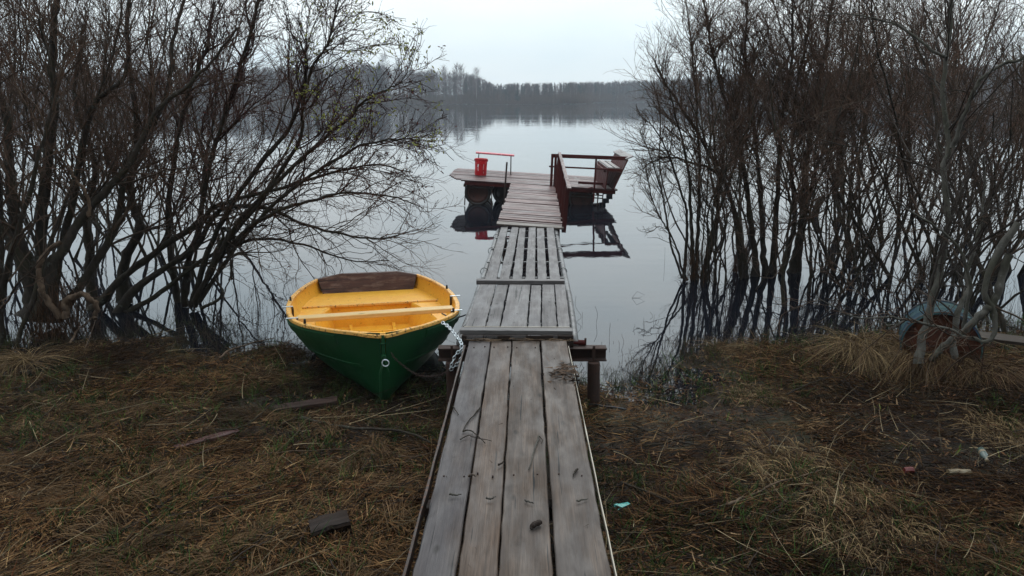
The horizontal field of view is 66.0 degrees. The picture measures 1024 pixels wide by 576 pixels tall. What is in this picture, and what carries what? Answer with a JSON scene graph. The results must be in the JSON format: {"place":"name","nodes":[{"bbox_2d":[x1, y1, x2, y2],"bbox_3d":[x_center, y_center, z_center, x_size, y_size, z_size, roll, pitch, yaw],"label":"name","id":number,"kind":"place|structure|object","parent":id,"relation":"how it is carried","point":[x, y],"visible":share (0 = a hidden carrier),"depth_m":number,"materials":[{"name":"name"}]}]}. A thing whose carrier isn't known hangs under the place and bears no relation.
{"place":"outdoors","nodes":[
{"label":"outdoors","id":0,"kind":"place"},
{"bbox_2d":[0,102,1023,408],"bbox_3d":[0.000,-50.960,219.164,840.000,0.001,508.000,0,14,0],"label":"lake water","id":1,"kind":"structure","parent":0,"point":[622,278],"depth_m":11.37,"materials":[{"name":"black liquid"}]},
{"bbox_2d":[0,0,117,233],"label":"water willow","id":2,"kind":"object","parent":1,"relation":"on","point":[25,224],"visible":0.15,"depth_m":13.05,"materials":[{"name":"brown plant"}]},
{"bbox_2d":[0,0,144,230],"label":"water willow","id":3,"kind":"object","parent":1,"relation":"on","point":[103,214],"visible":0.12,"depth_m":12.95,"materials":[{"name":"brown plant"}]},
{"bbox_2d":[0,0,159,280],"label":"water willow","id":4,"kind":"object","parent":1,"relation":"in","point":[25,158],"visible":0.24,"depth_m":9.01,"materials":[{"name":"brown plant"}]},
{"bbox_2d":[69,317,95,349],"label":"fallen branch","id":5,"kind":"object","parent":1,"relation":"on","point":[73,337],"visible":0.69,"depth_m":7.17,"materials":[{"name":"wood"}]},
{"bbox_2d":[0,0,234,279],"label":"water willow","id":6,"kind":"object","parent":1,"relation":"in","point":[84,172],"visible":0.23,"depth_m":9.60,"materials":[{"name":"brown plant"}]},
{"bbox_2d":[4,270,305,353],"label":"dead stems","id":7,"kind":"object","parent":1,"relation":"on","point":[175,321],"visible":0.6,"depth_m":7.50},
{"bbox_2d":[1,313,319,363],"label":"waterline grass","id":8,"kind":"structure","parent":1,"relation":"on","point":[134,334],"depth_m":7.24,"materials":[{"name":"plant"}]},
{"bbox_2d":[92,0,379,247],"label":"water willow","id":9,"kind":"object","parent":1,"relation":"in","point":[192,109],"visible":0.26,"depth_m":11.48,"materials":[{"name":"brown plant"}]},
{"bbox_2d":[198,195,279,309],"bbox_3d":[-2.759,-0.403,8.058,0.829,1.175,1.004,0,14,0],"label":"dead branch in water","id":10,"kind":"object","parent":1,"relation":"on","point":[218,246],"visible":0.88,"depth_m":7.96,"materials":[{"name":"brown plant"}]},
{"bbox_2d":[219,338,273,358],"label":"fallen branch","id":11,"kind":"object","parent":1,"relation":"on","point":[223,354],"visible":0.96,"depth_m":6.83,"materials":[{"name":"wood"}]},
{"bbox_2d":[449,154,625,205],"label":"floating platform","id":12,"kind":"structure","parent":1,"relation":"on","point":[480,190],"depth_m":16.44,"materials":[{"name":"red paint"}]},
{"bbox_2d":[474,158,487,175],"bbox_3d":[-0.679,-2.646,17.212,0.303,0.362,0.284,3,14,-1],"label":"red bucket","id":13,"kind":"object","parent":12,"relation":"on","point":[481,167],"visible":1,"depth_m":17.11,"materials":[{"name":"paint"}]},
{"bbox_2d":[476,151,513,174],"bbox_3d":[-0.394,-2.807,17.739,0.860,0.464,0.278,3,14,-3],"label":"red bench","id":14,"kind":"object","parent":12,"relation":"on","point":[490,153],"visible":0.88,"depth_m":17.59,"materials":[{"name":"paint"}]},
{"bbox_2d":[496,152,571,233],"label":"slatted ramp","id":15,"kind":"structure","parent":12,"relation":"attached to","point":[536,206],"depth_m":12.51,"materials":[{"name":"grey wood"}]},
{"bbox_2d":[596,149,633,189],"bbox_3d":[2.150,-2.570,16.921,0.560,0.718,2.100,4,14,-1],"label":"wooden bench","id":16,"kind":"object","parent":12,"relation":"on","point":[604,177],"visible":0.83,"depth_m":16.52,"materials":[{"name":"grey wood"}]},
{"bbox_2d":[100,93,995,104],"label":"shore scrub","id":17,"kind":"object","parent":1,"relation":"on","point":[547,100],"visible":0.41,"depth_m":229.34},
{"bbox_2d":[577,310,780,381],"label":"dead stems","id":18,"kind":"object","parent":1,"relation":"on","point":[684,339],"visible":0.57,"depth_m":7.20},
{"bbox_2d":[651,0,860,238],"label":"water willow","id":19,"kind":"object","parent":1,"relation":"on","point":[740,195],"visible":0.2,"depth_m":13.02,"materials":[{"name":"brown plant"}]},
{"bbox_2d":[601,308,1023,395],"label":"waterline grass","id":20,"kind":"structure","parent":1,"relation":"on","point":[687,355],"depth_m":7.11,"materials":[{"name":"plant"}]},
{"bbox_2d":[664,247,1023,340],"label":"dead stems","id":21,"kind":"object","parent":1,"relation":"on","point":[834,301],"visible":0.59,"depth_m":8.22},
{"bbox_2d":[777,0,1016,222],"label":"water willow","id":22,"kind":"object","parent":1,"relation":"on","point":[865,212],"visible":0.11,"depth_m":13.60,"materials":[{"name":"brown plant"}]},
{"bbox_2d":[779,0,1022,243],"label":"water willow","id":23,"kind":"object","parent":1,"relation":"in","point":[872,208],"visible":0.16,"depth_m":11.69,"materials":[{"name":"brown plant"}]},
{"bbox_2d":[812,0,1023,288],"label":"water willow","id":24,"kind":"object","parent":1,"relation":"in","point":[954,275],"visible":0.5,"depth_m":8.99,"materials":[{"name":"brown plant"}]},
{"bbox_2d":[844,0,1023,234],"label":"water willow","id":25,"kind":"object","parent":1,"relation":"on","point":[965,80],"visible":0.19,"depth_m":12.34,"materials":[{"name":"brown plant"}]},
{"bbox_2d":[850,0,1023,275],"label":"water willow","id":26,"kind":"object","parent":1,"relation":"in","point":[1021,272],"visible":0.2,"depth_m":10.29,"materials":[{"name":"brown plant"}]},
{"bbox_2d":[0,93,1023,575],"bbox_3d":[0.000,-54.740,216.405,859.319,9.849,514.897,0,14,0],"label":"ground","id":27,"kind":"structure","parent":0,"point":[648,425],"depth_m":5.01,"materials":[{"name":"plant"}]},
{"bbox_2d":[0,330,93,392],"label":"grass tussock","id":28,"kind":"object","parent":27,"relation":"on","point":[14,360],"depth_m":6.25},
{"bbox_2d":[34,333,136,359],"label":"grass tussock","id":29,"kind":"object","parent":27,"relation":"on","point":[81,348],"depth_m":6.96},
{"bbox_2d":[0,0,187,349],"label":"bank willow","id":30,"kind":"object","parent":27,"relation":"on","point":[5,272],"visible":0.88,"depth_m":6.47,"materials":[{"name":"brown plant"}]},
{"bbox_2d":[17,289,94,348],"bbox_3d":[-4.227,0.183,7.218,0.701,0.634,0.731,0,14,0],"label":"root beard","id":31,"kind":"object","parent":30,"relation":"attached to","point":[60,320],"visible":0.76,"depth_m":7.19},
{"bbox_2d":[1,0,234,259],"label":"water willow","id":32,"kind":"object","parent":27,"relation":"on","point":[57,238],"visible":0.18,"depth_m":10.95,"materials":[{"name":"brown plant"}]},
{"bbox_2d":[0,0,292,260],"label":"water willow","id":33,"kind":"object","parent":27,"relation":"on","point":[143,251],"visible":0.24,"depth_m":10.66,"materials":[{"name":"brown plant"}]},
{"bbox_2d":[0,0,295,322],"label":"old willow","id":34,"kind":"object","parent":27,"relation":"on","point":[54,261],"visible":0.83,"depth_m":7.36,"materials":[{"name":"brown plant"}]},
{"bbox_2d":[15,240,110,325],"bbox_3d":[-4.003,-0.046,7.145,0.703,0.800,0.386,-3,14,-12],"label":"peeling willow stem","id":35,"kind":"object","parent":34,"relation":"attached to","point":[53,308],"visible":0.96,"depth_m":7.11,"materials":[{"name":"brown plant"}]},
{"bbox_2d":[30,258,108,344],"bbox_3d":[-4.172,0.056,7.339,0.704,0.824,0.724,0,14,0],"label":"root beard","id":36,"kind":"object","parent":34,"relation":"attached to","point":[76,307],"visible":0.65,"depth_m":7.31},
{"bbox_2d":[56,159,91,217],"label":"broken branch","id":37,"kind":"object","parent":34,"relation":"attached to","point":[88,212],"visible":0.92,"depth_m":7.04,"materials":[{"name":"brown plant"}]},
{"bbox_2d":[1,0,403,280],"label":"water willow","id":38,"kind":"object","parent":27,"relation":"on","point":[193,274],"visible":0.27,"depth_m":9.34,"materials":[{"name":"brown plant"}]},
{"bbox_2d":[173,429,239,450],"bbox_3d":[-1.895,0.941,4.901,0.391,0.028,0.067,-11,18,-38],"label":"wooden plank","id":39,"kind":"object","parent":27,"relation":"on","point":[223,435],"visible":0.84,"depth_m":4.90,"materials":[{"name":"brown wood"}]},
{"bbox_2d":[13,0,466,312],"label":"leaning willow","id":40,"kind":"object","parent":27,"relation":"on","point":[119,284],"visible":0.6,"depth_m":8.26,"materials":[{"name":"brown plant"}]},
{"bbox_2d":[215,399,275,430],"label":"fallen branch","id":41,"kind":"object","parent":27,"relation":"on","point":[246,424],"visible":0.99,"depth_m":5.01,"materials":[{"name":"wood"}]},
{"bbox_2d":[209,363,313,393],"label":"grass tussock","id":42,"kind":"object","parent":27,"relation":"on","point":[248,375],"depth_m":6.10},
{"bbox_2d":[227,338,310,362],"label":"grass tussock","id":43,"kind":"object","parent":27,"relation":"on","point":[258,347],"depth_m":6.89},
{"bbox_2d":[92,0,477,307],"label":"catkin willow","id":44,"kind":"object","parent":27,"relation":"on","point":[200,290],"visible":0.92,"depth_m":7.56,"materials":[{"name":"brown plant"}]},
{"bbox_2d":[2,63,578,101],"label":"wood","id":45,"kind":"object","parent":27,"relation":"on","point":[548,88],"visible":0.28,"depth_m":232.78,"materials":[{"name":"plant"}]},
{"bbox_2d":[273,396,337,411],"bbox_3d":[-1.434,0.812,5.484,0.433,0.064,0.114,-3,14,-12],"label":"wooden plank","id":46,"kind":"object","parent":27,"relation":"on","point":[318,402],"visible":0.87,"depth_m":5.46,"materials":[{"name":"brown wood"}]},
{"bbox_2d":[308,509,351,543],"bbox_3d":[-0.843,1.117,3.664,0.192,0.140,0.132,-5,15,-20],"label":"wooden block","id":47,"kind":"object","parent":27,"relation":"on","point":[339,519],"depth_m":3.62,"materials":[{"name":"grey wood"}]},
{"bbox_2d":[270,399,391,442],"bbox_3d":[-1.181,0.868,5.295,0.929,0.176,0.927,0,14,0],"label":"grass tussock","id":48,"kind":"object","parent":27,"relation":"on","point":[322,413],"depth_m":5.26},
{"bbox_2d":[337,60,348,92],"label":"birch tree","id":49,"kind":"object","parent":27,"relation":"on","point":[342,64],"visible":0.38,"depth_m":230.56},
{"bbox_2d":[300,416,432,444],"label":"fallen branch","id":50,"kind":"object","parent":27,"relation":"on","point":[368,428],"visible":0.91,"depth_m":4.98,"materials":[{"name":"wood"}]},
{"bbox_2d":[282,271,461,402],"bbox_3d":[-1.202,0.319,6.813,1.594,0.585,2.552,0,14,0],"label":"rowing boat","id":51,"kind":"object","parent":27,"relation":"on","point":[359,327],"visible":0.95,"depth_m":6.54,"materials":[{"name":"green paint"}]},
{"bbox_2d":[373,62,385,95],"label":"spruce tree","id":52,"kind":"object","parent":27,"relation":"on","point":[378,81],"visible":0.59,"depth_m":231.63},
{"bbox_2d":[376,51,390,93],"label":"birch tree","id":53,"kind":"object","parent":27,"relation":"on","point":[383,64],"visible":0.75,"depth_m":230.24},
{"bbox_2d":[391,58,405,97],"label":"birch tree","id":54,"kind":"object","parent":27,"relation":"on","point":[399,73],"visible":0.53,"depth_m":231.21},
{"bbox_2d":[427,67,436,97],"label":"birch tree","id":55,"kind":"object","parent":27,"relation":"on","point":[431,81],"visible":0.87,"depth_m":230.12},
{"bbox_2d":[439,63,449,98],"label":"birch tree","id":56,"kind":"object","parent":27,"relation":"on","point":[444,80],"visible":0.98,"depth_m":230.02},
{"bbox_2d":[450,61,462,93],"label":"birch tree","id":57,"kind":"object","parent":27,"relation":"on","point":[456,75],"visible":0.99,"depth_m":229.65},
{"bbox_2d":[455,64,467,100],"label":"birch tree","id":58,"kind":"object","parent":27,"relation":"on","point":[462,80],"visible":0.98,"depth_m":230.92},
{"bbox_2d":[470,67,480,94],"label":"birch tree","id":59,"kind":"object","parent":27,"relation":"on","point":[476,89],"visible":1,"depth_m":230.28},
{"bbox_2d":[402,340,616,575],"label":"boardwalk","id":60,"kind":"structure","parent":27,"relation":"on","point":[579,549],"depth_m":3.60,"materials":[{"name":"wood"}]},
{"bbox_2d":[459,336,573,341],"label":"straw litter","id":61,"kind":"object","parent":60,"relation":"on","point":[502,339],"visible":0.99,"depth_m":5.61,"materials":[{"name":"beige plant"}]},
{"bbox_2d":[530,519,541,529],"bbox_3d":[0.095,0.950,3.171,0.069,0.026,0.026,-12,18,-41],"label":"spruce cone","id":62,"kind":"object","parent":60,"relation":"on","point":[534,524],"visible":1,"depth_m":3.16,"materials":[{"name":"brown wood"}]},
{"bbox_2d":[541,358,581,389],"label":"leaf litter","id":63,"kind":"object","parent":60,"relation":"on","point":[566,370],"visible":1,"depth_m":4.91,"materials":[{"name":"brown plant"}]},
{"bbox_2d":[1,86,1020,104],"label":"undergrowth","id":64,"kind":"object","parent":27,"relation":"on","point":[608,96],"visible":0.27,"depth_m":232.62,"materials":[{"name":"plant"}]},
{"bbox_2d":[0,317,1023,575],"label":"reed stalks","id":65,"kind":"object","parent":27,"relation":"on","point":[448,423],"visible":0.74,"depth_m":4.36,"materials":[{"name":"beige plant"}]},
{"bbox_2d":[0,342,1023,575],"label":"sprouts","id":66,"kind":"object","parent":27,"relation":"on","point":[603,409],"visible":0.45,"depth_m":4.81,"materials":[{"name":"green plant"}]},
{"bbox_2d":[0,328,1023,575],"bbox_3d":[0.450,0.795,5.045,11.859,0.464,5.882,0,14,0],"label":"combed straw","id":67,"kind":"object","parent":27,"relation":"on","point":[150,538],"visible":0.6,"depth_m":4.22,"materials":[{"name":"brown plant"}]},
{"bbox_2d":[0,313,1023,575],"bbox_3d":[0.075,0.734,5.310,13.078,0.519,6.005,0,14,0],"label":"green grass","id":68,"kind":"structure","parent":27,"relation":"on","point":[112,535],"depth_m":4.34,"materials":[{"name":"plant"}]},
{"bbox_2d":[0,322,1023,575],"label":"leaf scraps","id":69,"kind":"object","parent":27,"relation":"on","point":[592,446],"visible":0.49,"depth_m":4.73,"materials":[{"name":"brown plant"}]},
{"bbox_2d":[456,226,578,346],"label":"plank walkway","id":70,"kind":"structure","parent":27,"relation":"on","point":[479,322],"depth_m":6.85,"materials":[{"name":"grey wood"}]},
{"bbox_2d":[438,338,606,408],"bbox_3d":[0.075,0.745,5.730,1.210,0.751,0.195,0,14,0],"label":"crossbeam support","id":71,"kind":"object","parent":27,"relation":"on","point":[592,355],"visible":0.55,"depth_m":5.66,"materials":[{"name":"red paint"}]},
{"bbox_2d":[441,321,462,369],"bbox_3d":[-0.433,0.413,5.723,0.106,0.271,0.359,-3,14,-13],"label":"steel chain","id":72,"kind":"object","parent":71,"relation":"hanging from","point":[452,331],"visible":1,"depth_m":5.60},
{"bbox_2d":[391,352,448,377],"bbox_3d":[-0.641,0.533,5.535,0.417,0.218,0.032,-4,14,-16],"label":"rusty chain","id":73,"kind":"object","parent":72,"relation":"hanging from","point":[414,373],"visible":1,"depth_m":5.54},
{"bbox_2d":[572,361,626,409],"bbox_3d":[0.598,0.670,5.606,0.491,0.352,0.074,11,17,38],"label":"black hose","id":74,"kind":"object","parent":27,"relation":"on","point":[597,404],"visible":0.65,"depth_m":5.61,"materials":[{"name":"rubber"}]},
{"bbox_2d":[221,341,1022,575],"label":"moss","id":75,"kind":"object","parent":27,"relation":"on","point":[678,451],"visible":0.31,"depth_m":4.99,"materials":[{"name":"green plant"}]},
{"bbox_2d":[632,423,725,466],"bbox_3d":[1.075,0.970,4.968,0.127,0.031,0.799,-9,16,-34],"label":"fallen branch","id":76,"kind":"object","parent":27,"relation":"on","point":[671,439],"visible":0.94,"depth_m":4.99,"materials":[{"name":"wood"}]},
{"bbox_2d":[588,0,802,280],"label":"forked willow clump","id":77,"kind":"object","parent":27,"relation":"on","point":[679,125],"visible":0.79,"depth_m":9.33,"materials":[{"name":"brown plant"}]},
{"bbox_2d":[677,228,717,283],"bbox_3d":[2.251,-0.436,9.608,0.490,0.708,0.549,-8,16,-29],"label":"root beard","id":78,"kind":"object","parent":77,"relation":"attached to","point":[690,261],"visible":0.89,"depth_m":9.58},
{"bbox_2d":[620,481,781,518],"bbox_3d":[0.914,1.113,4.054,0.863,0.089,0.231,8,16,30],"label":"fallen branch","id":79,"kind":"object","parent":27,"relation":"on","point":[641,489],"visible":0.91,"depth_m":4.10,"materials":[{"name":"wood"}]},
{"bbox_2d":[644,435,757,455],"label":"fallen branch","id":80,"kind":"object","parent":27,"relation":"on","point":[654,444],"visible":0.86,"depth_m":4.95,"materials":[{"name":"wood"}]},
{"bbox_2d":[689,336,757,363],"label":"grass tussock","id":81,"kind":"object","parent":27,"relation":"on","point":[728,348],"depth_m":6.90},
{"bbox_2d":[700,378,805,410],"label":"grass tussock","id":82,"kind":"object","parent":27,"relation":"on","point":[751,394],"depth_m":5.82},
{"bbox_2d":[629,1,886,289],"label":"willow shoots","id":83,"kind":"object","parent":27,"relation":"on","point":[720,183],"visible":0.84,"depth_m":8.88,"materials":[{"name":"brown plant"}]},
{"bbox_2d":[608,0,909,278],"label":"water willow","id":84,"kind":"object","parent":27,"relation":"on","point":[741,256],"visible":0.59,"depth_m":9.41,"materials":[{"name":"brown plant"}]},
{"bbox_2d":[727,235,751,272],"bbox_3d":[2.903,-0.489,10.065,0.504,0.597,0.426,0,14,0],"label":"root beard","id":85,"kind":"object","parent":84,"relation":"attached to","point":[735,266],"visible":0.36,"depth_m":10.07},
{"bbox_2d":[732,338,790,361],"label":"grass tussock","id":86,"kind":"object","parent":27,"relation":"on","point":[762,350],"depth_m":6.82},
{"bbox_2d":[727,468,826,505],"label":"fallen branch","id":87,"kind":"object","parent":27,"relation":"on","point":[735,501],"visible":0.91,"depth_m":4.18,"materials":[{"name":"wood"}]},
{"bbox_2d":[705,425,879,498],"bbox_3d":[1.625,1.023,4.546,1.047,0.164,1.073,0,14,0],"label":"grass tussock","id":88,"kind":"object","parent":27,"relation":"on","point":[780,465],"depth_m":4.55,"materials":[{"name":"plant"}]},
{"bbox_2d":[572,62,1022,101],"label":"wood","id":89,"kind":"object","parent":27,"relation":"on","point":[615,87],"visible":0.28,"depth_m":299.54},
{"bbox_2d":[714,39,889,306],"bbox_3d":[2.998,-1.123,8.244,1.718,2.859,1.830,0,14,0],"label":"slim water willow","id":90,"kind":"object","parent":27,"relation":"on","point":[790,223],"visible":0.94,"depth_m":8.19,"materials":[{"name":"brown plant"}]},
{"bbox_2d":[775,339,856,371],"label":"grass tussock","id":91,"kind":"object","parent":27,"relation":"on","point":[812,347],"depth_m":6.74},
{"bbox_2d":[701,0,981,256],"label":"water willow","id":92,"kind":"object","parent":27,"relation":"on","point":[835,203],"visible":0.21,"depth_m":11.05,"materials":[{"name":"brown plant"}]},
{"bbox_2d":[839,210,888,261],"bbox_3d":[4.831,-0.742,10.850,0.633,0.718,0.654,3,14,12],"label":"root beard","id":93,"kind":"object","parent":92,"relation":"attached to","point":[871,254],"visible":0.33,"depth_m":10.87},
{"bbox_2d":[771,315,942,398],"bbox_3d":[3.026,0.470,6.667,1.816,0.336,1.902,0,14,0],"label":"grass tussock","id":94,"kind":"object","parent":27,"relation":"on","point":[853,349],"depth_m":6.48,"materials":[{"name":"plant"}]},
{"bbox_2d":[709,0,1023,283],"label":"water willow","id":95,"kind":"object","parent":27,"relation":"on","point":[877,55],"visible":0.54,"depth_m":8.78,"materials":[{"name":"brown plant"}]},
{"bbox_2d":[909,245,938,279],"bbox_3d":[5.121,-0.369,9.679,0.513,0.545,0.590,6,15,23],"label":"root beard","id":96,"kind":"object","parent":95,"relation":"attached to","point":[928,271],"visible":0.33,"depth_m":9.71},
{"bbox_2d":[747,49,997,297],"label":"willow shoots","id":97,"kind":"object","parent":27,"relation":"on","point":[884,215],"visible":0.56,"depth_m":9.01,"materials":[{"name":"brown plant"}]},
{"bbox_2d":[762,1,1009,279],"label":"willow shoots","id":98,"kind":"object","parent":27,"relation":"on","point":[873,231],"visible":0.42,"depth_m":9.62,"materials":[{"name":"brown plant"}]},
{"bbox_2d":[753,479,1020,575],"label":"grass tussock","id":99,"kind":"object","parent":27,"relation":"on","point":[866,534],"depth_m":3.73,"materials":[{"name":"plant"}]},
{"bbox_2d":[765,156,1023,397],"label":"bent birch limb","id":100,"kind":"object","parent":27,"relation":"on","point":[990,305],"visible":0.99,"depth_m":5.60,"materials":[{"name":"grey plant"}]},
{"bbox_2d":[903,467,914,473],"bbox_3d":[2.167,0.995,4.307,0.050,0.030,0.044,0,14,0],"label":"red scrap","id":101,"kind":"object","parent":27,"relation":"on","point":[908,469],"visible":0.97,"depth_m":4.29,"materials":[{"name":"plastic"}]},
{"bbox_2d":[798,0,1023,363],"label":"bank birch","id":102,"kind":"object","parent":27,"relation":"on","point":[940,263],"visible":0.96,"depth_m":5.99,"materials":[{"name":"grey plant"}]},
{"bbox_2d":[839,329,1014,400],"bbox_3d":[3.367,0.513,6.340,1.650,0.405,1.729,0,14,0],"label":"grass tussock","id":103,"kind":"object","parent":27,"relation":"on","point":[910,358],"depth_m":6.09,"materials":[{"name":"plant"}]},
{"bbox_2d":[855,0,1023,333],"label":"bank willow","id":104,"kind":"object","parent":27,"relation":"on","point":[1002,319],"visible":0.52,"depth_m":7.65,"materials":[{"name":"brown plant"}]},
{"bbox_2d":[899,299,983,375],"bbox_3d":[3.490,0.431,6.442,0.590,0.597,0.486,6,15,24],"label":"rusty barrel","id":105,"kind":"object","parent":27,"relation":"on","point":[918,315],"visible":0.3,"depth_m":6.28,"materials":[{"name":"teal paint"}]},
{"bbox_2d":[874,56,1023,308],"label":"willow shoots","id":106,"kind":"object","parent":27,"relation":"on","point":[1019,235],"visible":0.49,"depth_m":8.06,"materials":[{"name":"brown plant"}]},
{"bbox_2d":[884,340,1023,401],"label":"grass tussock","id":107,"kind":"object","parent":27,"relation":"on","point":[987,373],"depth_m":5.88,"materials":[{"name":"plant"}]},
{"bbox_2d":[946,469,971,475],"bbox_3d":[2.388,0.984,4.208,0.120,0.030,0.043,0,14,0],"label":"foam scrap","id":108,"kind":"object","parent":27,"relation":"on","point":[950,471],"visible":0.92,"depth_m":4.20,"materials":[{"name":"plastic"}]},
{"bbox_2d":[936,401,1023,455],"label":"grass tussock","id":109,"kind":"object","parent":27,"relation":"on","point":[1019,438],"depth_m":5.00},
{"bbox_2d":[977,447,988,462],"bbox_3d":[2.644,0.938,4.415,0.041,0.041,0.154,5,14,18],"label":"plastic bottle","id":110,"kind":"object","parent":27,"relation":"on","point":[982,452],"visible":0.94,"depth_m":4.41,"materials":[{"name":"plastic"}]},
{"bbox_2d":[979,331,1023,345],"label":"wooden plank","id":111,"kind":"object","parent":27,"relation":"on","point":[1010,339],"visible":0.64,"depth_m":6.97,"materials":[{"name":"grey wood"}]},
{"bbox_2d":[0,0,1023,94],"label":"sky","id":112,"kind":"structure","parent":0,"point":[521,42],"materials":[{"name":"white"}]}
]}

